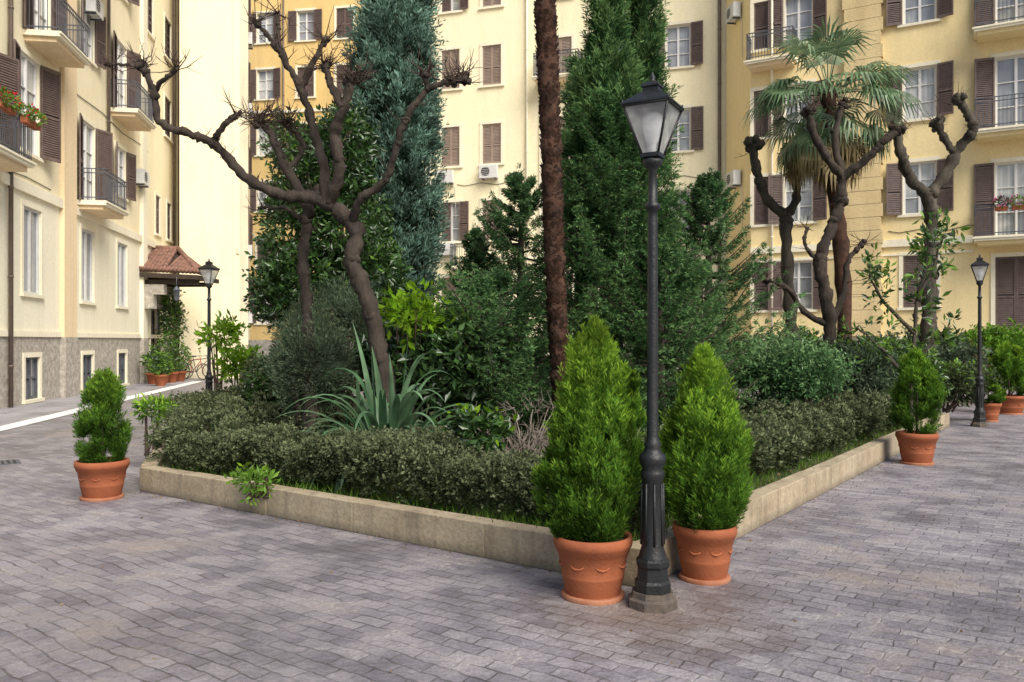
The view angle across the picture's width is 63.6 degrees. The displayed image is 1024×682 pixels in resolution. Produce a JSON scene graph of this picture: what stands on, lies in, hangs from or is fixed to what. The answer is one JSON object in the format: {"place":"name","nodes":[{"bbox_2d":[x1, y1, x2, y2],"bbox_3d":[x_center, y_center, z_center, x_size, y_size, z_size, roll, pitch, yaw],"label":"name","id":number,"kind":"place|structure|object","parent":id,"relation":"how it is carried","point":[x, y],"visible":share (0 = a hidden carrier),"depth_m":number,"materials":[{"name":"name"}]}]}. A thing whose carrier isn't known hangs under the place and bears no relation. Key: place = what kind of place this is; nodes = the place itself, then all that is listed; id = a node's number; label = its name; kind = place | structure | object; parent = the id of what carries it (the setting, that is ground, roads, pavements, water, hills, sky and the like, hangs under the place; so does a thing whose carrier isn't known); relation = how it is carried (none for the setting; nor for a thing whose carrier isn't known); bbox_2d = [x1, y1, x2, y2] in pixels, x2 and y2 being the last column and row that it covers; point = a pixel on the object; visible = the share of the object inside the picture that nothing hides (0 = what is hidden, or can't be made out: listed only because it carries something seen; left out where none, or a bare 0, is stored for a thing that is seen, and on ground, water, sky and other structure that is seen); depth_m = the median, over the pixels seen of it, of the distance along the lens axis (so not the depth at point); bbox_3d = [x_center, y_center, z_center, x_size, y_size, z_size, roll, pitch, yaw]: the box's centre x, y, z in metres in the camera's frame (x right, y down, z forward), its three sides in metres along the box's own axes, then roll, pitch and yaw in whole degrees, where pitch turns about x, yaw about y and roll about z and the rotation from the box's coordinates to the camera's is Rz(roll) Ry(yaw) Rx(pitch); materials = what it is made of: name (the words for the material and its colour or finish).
{"place":"outdoors","nodes":[
{"label":"outdoors","id":0,"kind":"place"},
{"bbox_2d":[0,378,197,425],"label":"pavement","id":1,"kind":"structure","parent":0,"point":[18,413],"depth_m":20.59,"materials":[{"name":"grey stone"}]},
{"bbox_2d":[138,345,163,383],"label":"potted plant","id":2,"kind":"object","parent":1,"relation":"on","point":[150,378],"visible":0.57,"depth_m":31.29,"materials":[{"name":"green plant"}]},
{"bbox_2d":[147,351,173,385],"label":"potted plant","id":3,"kind":"object","parent":1,"relation":"on","point":[160,377],"visible":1,"depth_m":29.87,"materials":[{"name":"green plant"}]},
{"bbox_2d":[155,352,173,382],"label":"potted plant","id":4,"kind":"object","parent":1,"relation":"on","point":[165,368],"visible":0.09,"depth_m":31.82,"materials":[{"name":"green plant"}]},
{"bbox_2d":[153,331,190,382],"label":"potted plant","id":5,"kind":"object","parent":1,"relation":"on","point":[173,377],"visible":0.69,"depth_m":32.41,"materials":[{"name":"green plant"}]},
{"bbox_2d":[167,345,192,380],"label":"potted plant","id":6,"kind":"object","parent":1,"relation":"on","point":[181,374],"visible":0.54,"depth_m":33.40,"materials":[{"name":"green plant"}]},
{"bbox_2d":[178,355,206,379],"bbox_3d":[-13.476,1.123,35.053,1.702,1.033,0.516,0,0,35],"label":"bicycle","id":7,"kind":"object","parent":1,"relation":"on","point":[195,367],"visible":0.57,"depth_m":34.91,"materials":[{"name":"red metal"}]},
{"bbox_2d":[177,355,218,378],"bbox_3d":[-13.623,1.123,35.862,1.704,1.033,0.518,0,0,0],"label":"bicycle","id":8,"kind":"object","parent":1,"relation":"on","point":[200,367],"visible":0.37,"depth_m":35.77,"materials":[{"name":"red metal"}]},
{"bbox_2d":[342,352,371,404],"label":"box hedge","id":9,"kind":"object","parent":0,"point":[361,389],"depth_m":18.03,"materials":[{"name":"green plant"}]},
{"bbox_2d":[0,368,1023,681],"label":"ground","id":10,"kind":"structure","parent":0,"point":[910,572],"depth_m":5.30,"materials":[{"name":"stone"}]},
{"bbox_2d":[0,459,20,464],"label":"drain cover","id":11,"kind":"object","parent":10,"relation":"on","point":[6,462],"visible":1,"depth_m":11.10,"materials":[{"name":"metal"}]},
{"bbox_2d":[0,0,176,408],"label":"walls","id":12,"kind":"structure","parent":10,"relation":"on","point":[105,315],"depth_m":26.87,"materials":[{"name":"paint"}]},
{"bbox_2d":[0,0,169,238],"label":"shutters","id":13,"kind":"object","parent":12,"relation":"attached to","point":[50,104],"visible":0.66,"depth_m":24.79,"materials":[{"name":"brown wood"}]},
{"bbox_2d":[0,0,175,403],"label":"mouldings","id":14,"kind":"object","parent":12,"relation":"attached to","point":[65,202],"visible":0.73,"depth_m":24.43,"materials":[{"name":"paint"}]},
{"bbox_2d":[0,0,175,407],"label":"balconies and fittings","id":15,"kind":"structure","parent":12,"relation":"attached to","point":[58,48],"depth_m":22.54,"materials":[{"name":"paint"}]},
{"bbox_2d":[0,85,47,126],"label":"window box flowers","id":16,"kind":"object","parent":15,"relation":"attached to","point":[10,96],"visible":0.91,"depth_m":18.87,"materials":[{"name":"green plant"}]},
{"bbox_2d":[21,0,168,399],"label":"windows","id":17,"kind":"structure","parent":12,"relation":"attached to","point":[31,216],"depth_m":25.92,"materials":[{"name":"glass"}]},
{"bbox_2d":[139,245,218,309],"bbox_3d":[-13.393,-2.597,32.964,2.755,2.674,2.473,0,0,0],"label":"entrance canopy","id":18,"kind":"object","parent":12,"relation":"attached to","point":[169,259],"visible":0.88,"depth_m":32.15,"materials":[{"name":"orange tile"}]},
{"bbox_2d":[155,285,189,350],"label":"climbing plant","id":19,"kind":"object","parent":18,"relation":"attached to","point":[176,322],"visible":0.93,"depth_m":33.47,"materials":[{"name":"green plant"}]},
{"bbox_2d":[173,277,179,300],"bbox_3d":[-12.900,-2.010,31.750,0.320,0.900,0.277,0,0,0],"label":"hanging lantern","id":20,"kind":"object","parent":18,"relation":"hanging from","point":[176,290],"visible":1,"depth_m":31.68,"materials":[{"name":"metal"}]},
{"bbox_2d":[0,381,202,430],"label":"stone strip","id":21,"kind":"object","parent":10,"relation":"on","point":[31,421],"visible":0.75,"depth_m":18.30,"materials":[{"name":"white stone"}]},
{"bbox_2d":[71,365,135,501],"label":"potted cypress","id":22,"kind":"object","parent":10,"relation":"on","point":[101,475],"visible":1,"depth_m":8.50,"materials":[{"name":"plant"}]},
{"bbox_2d":[198,259,219,394],"bbox_3d":[-6.110,-0.013,16.650,0.311,3.307,0.311,0,0,11],"label":"street lamp","id":23,"kind":"object","parent":10,"relation":"on","point":[208,268],"visible":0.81,"depth_m":16.61,"materials":[{"name":"metal"}]},
{"bbox_2d":[177,0,249,377],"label":"walls","id":24,"kind":"structure","parent":10,"relation":"on","point":[209,200],"depth_m":36.31,"materials":[{"name":"paint"}]},
{"bbox_2d":[178,0,178,362],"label":"balconies and fittings","id":25,"kind":"structure","parent":24,"relation":"attached to","point":[178,135],"depth_m":37.67,"materials":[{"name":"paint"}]},
{"bbox_2d":[248,32,252,323],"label":"balconies and fittings","id":26,"kind":"structure","parent":24,"relation":"attached to","point":[250,247],"depth_m":39.59,"materials":[{"name":"metal"}]},
{"bbox_2d":[248,0,253,310],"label":"shutters","id":27,"kind":"object","parent":24,"relation":"attached to","point":[250,232],"visible":0.38,"depth_m":40.42,"materials":[{"name":"brown wood"}]},
{"bbox_2d":[250,0,363,358],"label":"walls","id":28,"kind":"structure","parent":10,"relation":"on","point":[264,55],"depth_m":49.80,"materials":[{"name":"paint"}]},
{"bbox_2d":[282,0,283,326],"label":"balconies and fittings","id":29,"kind":"structure","parent":28,"relation":"attached to","point":[282,64],"depth_m":49.71,"materials":[{"name":"metal"}]},
{"bbox_2d":[258,11,347,323],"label":"windows","id":30,"kind":"structure","parent":28,"relation":"attached to","point":[265,80],"depth_m":50.22,"materials":[{"name":"white glass"}]},
{"bbox_2d":[250,8,367,323],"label":"shutters","id":31,"kind":"object","parent":28,"relation":"attached to","point":[343,14],"visible":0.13,"depth_m":49.68,"materials":[{"name":"brown wood"}]},
{"bbox_2d":[254,5,418,324],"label":"mouldings","id":32,"kind":"object","parent":28,"relation":"attached to","point":[299,66],"visible":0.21,"depth_m":49.67,"materials":[{"name":"paint"}]},
{"bbox_2d":[58,437,1018,678],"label":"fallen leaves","id":33,"kind":"object","parent":10,"relation":"on","point":[631,630],"visible":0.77,"depth_m":6.78,"materials":[{"name":"brown plant"}]},
{"bbox_2d":[140,396,949,586],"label":"planter wall","id":34,"kind":"structure","parent":10,"relation":"on","point":[517,543],"depth_m":7.24,"materials":[{"name":"concrete"}]},
{"bbox_2d":[144,394,927,541],"bbox_3d":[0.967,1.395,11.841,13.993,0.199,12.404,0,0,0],"label":"grass","id":35,"kind":"structure","parent":34,"relation":"in","point":[378,497],"depth_m":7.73,"materials":[{"name":"green plant"}]},
{"bbox_2d":[130,392,177,455],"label":"leafy shrub","id":36,"kind":"object","parent":35,"relation":"on","point":[161,403],"visible":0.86,"depth_m":10.52,"materials":[{"name":"green plant"}]},
{"bbox_2d":[142,386,258,462],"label":"box hedge","id":37,"kind":"object","parent":35,"relation":"on","point":[195,411],"visible":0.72,"depth_m":10.24,"materials":[{"name":"green plant"}]},
{"bbox_2d":[193,308,250,390],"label":"lime leaf shrub","id":38,"kind":"object","parent":35,"relation":"on","point":[231,330],"visible":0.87,"depth_m":15.43,"materials":[{"name":"green plant"}]},
{"bbox_2d":[209,339,261,388],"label":"lime leaf shrub","id":39,"kind":"object","parent":35,"relation":"on","point":[235,355],"visible":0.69,"depth_m":14.32,"materials":[{"name":"green plant"}]},
{"bbox_2d":[224,461,281,505],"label":"leafy shrub","id":40,"kind":"object","parent":35,"relation":"on","point":[255,492],"visible":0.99,"depth_m":7.70,"materials":[{"name":"green plant"}]},
{"bbox_2d":[236,344,303,406],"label":"dark laurel shrub","id":41,"kind":"object","parent":35,"relation":"on","point":[257,379],"visible":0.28,"depth_m":12.17,"materials":[{"name":"green plant"}]},
{"bbox_2d":[245,172,319,435],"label":"pruned tree","id":42,"kind":"object","parent":35,"relation":"on","point":[303,273],"visible":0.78,"depth_m":10.34,"materials":[{"name":"brown plant"}]},
{"bbox_2d":[211,384,354,423],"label":"box hedge","id":43,"kind":"object","parent":35,"relation":"on","point":[230,388],"visible":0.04,"depth_m":12.87,"materials":[{"name":"green plant"}]},
{"bbox_2d":[215,391,353,433],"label":"box hedge","id":44,"kind":"object","parent":35,"relation":"on","point":[260,412],"visible":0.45,"depth_m":10.73,"materials":[{"name":"green plant"}]},
{"bbox_2d":[98,0,483,407],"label":"pruned tree","id":45,"kind":"object","parent":35,"relation":"on","point":[326,199],"visible":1,"depth_m":9.48,"materials":[{"name":"brown plant"}]},
{"bbox_2d":[257,294,363,430],"bbox_3d":[-2.581,0.427,10.584,1.423,2.086,1.445,0,0,0],"label":"juniper shrub","id":46,"kind":"object","parent":35,"relation":"on","point":[328,346],"visible":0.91,"depth_m":10.36,"materials":[{"name":"green plant"}]},
{"bbox_2d":[239,100,418,411],"bbox_3d":[-2.706,-1.021,12.283,2.624,5.134,1.774,0,0,0],"label":"evergreen tree","id":47,"kind":"object","parent":35,"relation":"on","point":[276,286],"visible":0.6,"depth_m":11.90,"materials":[{"name":"green plant"}]},
{"bbox_2d":[288,268,383,432],"bbox_3d":[-2.419,0.205,11.445,1.450,2.521,1.343,0,0,33],"label":"juniper shrub","id":48,"kind":"object","parent":35,"relation":"on","point":[347,309],"visible":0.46,"depth_m":11.25,"materials":[{"name":"green plant"}]},
{"bbox_2d":[292,372,417,442],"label":"strap leaf plant","id":49,"kind":"object","parent":35,"relation":"on","point":[358,410],"visible":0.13,"depth_m":8.97,"materials":[{"name":"green plant"}]},
{"bbox_2d":[276,321,481,493],"bbox_3d":[-1.312,0.714,8.606,2.056,1.856,2.259,0,0,21],"label":"strap leaf plant","id":50,"kind":"object","parent":35,"relation":"on","point":[394,415],"visible":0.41,"depth_m":8.54,"materials":[{"name":"green plant"}]},
{"bbox_2d":[336,0,454,371],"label":"cypress tree","id":51,"kind":"object","parent":35,"relation":"on","point":[390,34],"visible":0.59,"depth_m":13.70,"materials":[{"name":"green plant"}]},
{"bbox_2d":[348,296,447,429],"bbox_3d":[-1.300,0.434,10.980,1.961,2.079,1.558,0,0,0],"label":"dark laurel shrub","id":52,"kind":"object","parent":35,"relation":"on","point":[365,347],"visible":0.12,"depth_m":10.80,"materials":[{"name":"green plant"}]},
{"bbox_2d":[161,417,641,530],"bbox_3d":[-1.328,1.108,7.809,5.814,0.715,1.057,0,0,36],"label":"box hedge","id":53,"kind":"object","parent":35,"relation":"on","point":[405,451],"visible":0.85,"depth_m":7.37,"materials":[{"name":"green plant"}]},
{"bbox_2d":[378,278,455,428],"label":"lime leaf shrub","id":54,"kind":"object","parent":35,"relation":"on","point":[397,303],"visible":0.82,"depth_m":9.90,"materials":[{"name":"green plant"}]},
{"bbox_2d":[413,300,488,445],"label":"lime leaf shrub","id":55,"kind":"object","parent":35,"relation":"on","point":[455,335],"visible":0.23,"depth_m":10.09,"materials":[{"name":"green plant"}]},
{"bbox_2d":[390,310,518,426],"bbox_3d":[-0.723,0.531,10.173,1.646,1.877,1.686,0,0,0],"label":"dark laurel shrub","id":56,"kind":"object","parent":35,"relation":"on","point":[443,348],"visible":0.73,"depth_m":9.78,"materials":[{"name":"green plant"}]},
{"bbox_2d":[432,403,518,456],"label":"leafy shrub","id":57,"kind":"object","parent":35,"relation":"on","point":[466,421],"visible":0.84,"depth_m":8.03,"materials":[{"name":"green plant"}]},
{"bbox_2d":[417,221,549,436],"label":"spruce tree","id":58,"kind":"object","parent":35,"relation":"on","point":[470,256],"visible":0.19,"depth_m":12.47,"materials":[{"name":"green plant"}]},
{"bbox_2d":[398,265,593,451],"bbox_3d":[-0.241,0.294,10.529,2.391,2.493,2.529,0,0,-41],"label":"spruce tree","id":59,"kind":"object","parent":35,"relation":"on","point":[494,288],"visible":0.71,"depth_m":9.99,"materials":[{"name":"green plant"}]},
{"bbox_2d":[475,390,555,456],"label":"bare shrub","id":60,"kind":"object","parent":35,"relation":"on","point":[535,444],"visible":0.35,"depth_m":8.66,"materials":[{"name":"plant"}]},
{"bbox_2d":[447,163,625,446],"bbox_3d":[0.198,-0.516,11.896,3.551,4.112,3.270,0,0,0],"label":"spruce tree","id":61,"kind":"object","parent":35,"relation":"on","point":[518,191],"visible":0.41,"depth_m":11.61,"materials":[{"name":"green plant"}]},
{"bbox_2d":[533,0,569,417],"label":"date palm","id":62,"kind":"object","parent":35,"relation":"on","point":[549,107],"visible":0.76,"depth_m":9.60,"materials":[{"name":"brown plant"}]},
{"bbox_2d":[539,51,588,319],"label":"cypress tree","id":63,"kind":"object","parent":35,"relation":"on","point":[564,98],"visible":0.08,"depth_m":12.54,"materials":[{"name":"green plant"}]},
{"bbox_2d":[470,83,748,441],"bbox_3d":[1.391,-0.934,11.274,3.926,5.007,3.992,0,0,0],"label":"yew tree","id":64,"kind":"object","parent":35,"relation":"on","point":[601,181],"visible":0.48,"depth_m":10.77,"materials":[{"name":"green plant"}]},
{"bbox_2d":[560,0,660,323],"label":"cypress tree","id":65,"kind":"object","parent":35,"relation":"on","point":[605,64],"visible":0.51,"depth_m":11.34,"materials":[{"name":"green plant"}]},
{"bbox_2d":[623,0,689,410],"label":"cypress tree","id":66,"kind":"object","parent":35,"relation":"on","point":[649,31],"visible":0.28,"depth_m":12.03,"materials":[{"name":"green plant"}]},
{"bbox_2d":[550,239,767,438],"bbox_3d":[1.933,0.160,10.213,2.556,2.802,2.452,0,0,-34],"label":"spruce tree","id":67,"kind":"object","parent":35,"relation":"on","point":[693,278],"visible":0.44,"depth_m":10.04,"materials":[{"name":"green plant"}]},
{"bbox_2d":[623,165,819,424],"bbox_3d":[3.068,-0.556,12.323,3.400,4.192,3.430,0,0,0],"label":"spruce tree","id":68,"kind":"object","parent":35,"relation":"on","point":[702,209],"visible":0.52,"depth_m":12.17,"materials":[{"name":"green plant"}]},
{"bbox_2d":[735,126,808,408],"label":"pruned tree","id":69,"kind":"object","parent":35,"relation":"on","point":[755,143],"visible":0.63,"depth_m":15.41,"materials":[{"name":"brown plant"}]},
{"bbox_2d":[625,386,937,521],"bbox_3d":[4.316,1.048,11.192,1.002,0.834,12.431,0,0,36],"label":"box hedge","id":70,"kind":"object","parent":35,"relation":"on","point":[787,432],"visible":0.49,"depth_m":9.73,"materials":[{"name":"green plant"}]},
{"bbox_2d":[719,325,860,411],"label":"leafy shrub","id":71,"kind":"object","parent":35,"relation":"on","point":[788,368],"visible":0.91,"depth_m":11.16,"materials":[{"name":"leaf"},{"name":"brown twig"}]},
{"bbox_2d":[756,80,913,403],"bbox_3d":[5.099,-1.352,13.488,2.623,5.996,1.156,0,0,0],"label":"pruned tree","id":72,"kind":"object","parent":35,"relation":"on","point":[830,312],"visible":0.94,"depth_m":13.43,"materials":[{"name":"brown plant"}]},
{"bbox_2d":[741,13,929,345],"bbox_3d":[5.556,-2.074,14.765,2.992,7.433,3.016,0,0,-37],"label":"fan palm","id":73,"kind":"object","parent":35,"relation":"on","point":[798,155],"visible":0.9,"depth_m":14.59,"materials":[{"name":"green plant"}]},
{"bbox_2d":[814,334,903,402],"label":"leafy shrub","id":74,"kind":"object","parent":35,"relation":"on","point":[879,374],"visible":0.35,"depth_m":12.75,"materials":[{"name":"green plant"}]},
{"bbox_2d":[838,207,971,416],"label":"magnolia tree","id":75,"kind":"object","parent":35,"relation":"on","point":[938,336],"visible":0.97,"depth_m":12.57,"materials":[{"name":"green plant"}]},
{"bbox_2d":[859,336,953,394],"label":"leafy shrub","id":76,"kind":"object","parent":35,"relation":"on","point":[934,360],"visible":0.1,"depth_m":14.18,"materials":[{"name":"green plant"}]},
{"bbox_2d":[889,82,978,417],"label":"pruned tree","id":77,"kind":"object","parent":35,"relation":"on","point":[929,195],"visible":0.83,"depth_m":15.40,"materials":[{"name":"brown plant"}]},
{"bbox_2d":[529,313,646,605],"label":"potted cypress","id":78,"kind":"object","parent":10,"relation":"on","point":[599,413],"visible":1,"depth_m":5.17,"materials":[{"name":"plant"}]},
{"bbox_2d":[620,72,683,613],"bbox_3d":[0.872,-0.013,5.120,0.320,3.307,0.320,0,0,30],"label":"street lamp","id":79,"kind":"object","parent":10,"relation":"on","point":[651,107],"visible":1,"depth_m":5.07,"materials":[{"name":"metal"}]},
{"bbox_2d":[658,342,756,585],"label":"potted cypress","id":80,"kind":"object","parent":10,"relation":"on","point":[706,466],"visible":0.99,"depth_m":5.54,"materials":[{"name":"plant"}]},
{"bbox_2d":[726,0,750,382],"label":"walls","id":81,"kind":"structure","parent":10,"relation":"on","point":[738,79],"depth_m":31.81,"materials":[{"name":"paint"}]},
{"bbox_2d":[726,1,742,225],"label":"balconies and fittings","id":82,"kind":"structure","parent":81,"relation":"attached to","point":[733,15],"depth_m":31.46,"materials":[{"name":"metal"}]},
{"bbox_2d":[718,322,875,402],"bbox_3d":[6.965,0.478,19.618,4.351,2.029,2.143,0,0,0],"label":"leafy shrub","id":83,"kind":"object","parent":10,"relation":"on","point":[813,335],"visible":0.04,"depth_m":19.28,"materials":[{"name":"green plant"}]},
{"bbox_2d":[751,0,1023,391],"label":"walls","id":84,"kind":"structure","parent":10,"relation":"on","point":[948,38],"depth_m":27.51,"materials":[{"name":"paint"}]},
{"bbox_2d":[744,0,1023,343],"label":"balconies and fittings","id":85,"kind":"structure","parent":84,"relation":"attached to","point":[999,31],"depth_m":26.18,"materials":[{"name":"paint"}]},
{"bbox_2d":[992,194,1023,208],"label":"window box flowers","id":86,"kind":"object","parent":85,"relation":"attached to","point":[1011,200],"visible":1,"depth_m":25.60,"materials":[{"name":"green plant"}]},
{"bbox_2d":[749,0,1023,345],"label":"mouldings","id":87,"kind":"object","parent":84,"relation":"attached to","point":[864,211],"visible":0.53,"depth_m":28.39,"materials":[{"name":"paint"}]},
{"bbox_2d":[754,0,1023,330],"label":"shutters","id":88,"kind":"object","parent":84,"relation":"attached to","point":[1010,288],"visible":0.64,"depth_m":27.42,"materials":[{"name":"brown wood"}]},
{"bbox_2d":[785,0,1023,325],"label":"windows","id":89,"kind":"structure","parent":84,"relation":"attached to","point":[1009,79],"depth_m":27.83,"materials":[{"name":"white glass"}]},
{"bbox_2d":[886,346,947,465],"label":"potted cypress","id":90,"kind":"object","parent":10,"relation":"on","point":[917,445],"visible":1,"depth_m":10.90,"materials":[{"name":"plant"}]},
{"bbox_2d":[853,320,996,371],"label":"leafy shrub","id":91,"kind":"object","parent":10,"relation":"on","point":[966,351],"visible":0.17,"depth_m":19.63,"materials":[{"name":"green plant"}]},
{"bbox_2d":[953,334,993,397],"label":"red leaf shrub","id":92,"kind":"object","parent":10,"relation":"on","point":[976,355],"visible":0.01,"depth_m":20.82,"materials":[{"name":"plant"}]},
{"bbox_2d":[939,358,1010,412],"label":"leafy shrub","id":93,"kind":"object","parent":10,"relation":"on","point":[960,376],"visible":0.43,"depth_m":16.73,"materials":[{"name":"green plant"}]},
{"bbox_2d":[970,254,988,426],"bbox_3d":[8.980,-0.013,15.850,0.320,3.307,0.320,0,0,29],"label":"street lamp","id":94,"kind":"object","parent":10,"relation":"on","point":[979,411],"visible":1,"depth_m":15.80,"materials":[{"name":"metal"}]},
{"bbox_2d":[950,317,1023,393],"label":"leafy shrub","id":95,"kind":"object","parent":10,"relation":"on","point":[993,336],"visible":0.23,"depth_m":21.20,"materials":[{"name":"green plant"}]},
{"bbox_2d":[984,377,1006,421],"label":"potted cypress","id":96,"kind":"object","parent":10,"relation":"on","point":[991,408],"visible":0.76,"depth_m":16.70,"materials":[{"name":"ceramic"}]},
{"bbox_2d":[985,340,1023,414],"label":"potted cypress","id":97,"kind":"object","parent":10,"relation":"on","point":[1012,404],"visible":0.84,"depth_m":18.41,"materials":[{"name":"plant"}]},
{"bbox_2d":[433,0,725,377],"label":"walls","id":98,"kind":"structure","parent":0,"point":[469,30],"depth_m":35.88,"materials":[{"name":"paint"}]},
{"bbox_2d":[451,0,689,304],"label":"windows","id":99,"kind":"structure","parent":98,"relation":"attached to","point":[678,46],"depth_m":34.03,"materials":[{"name":"white glass"}]},
{"bbox_2d":[442,0,702,313],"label":"shutters","id":100,"kind":"object","parent":98,"relation":"attached to","point":[491,132],"visible":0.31,"depth_m":36.30,"materials":[{"name":"brown wood"}]},
{"bbox_2d":[423,0,725,329],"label":"mouldings","id":101,"kind":"object","parent":98,"relation":"attached to","point":[480,7],"visible":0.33,"depth_m":36.23,"materials":[{"name":"paint"}]},
{"bbox_2d":[435,0,721,341],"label":"balconies and fittings","id":102,"kind":"structure","parent":98,"relation":"attached to","point":[488,171],"depth_m":35.62,"materials":[{"name":"metal"}]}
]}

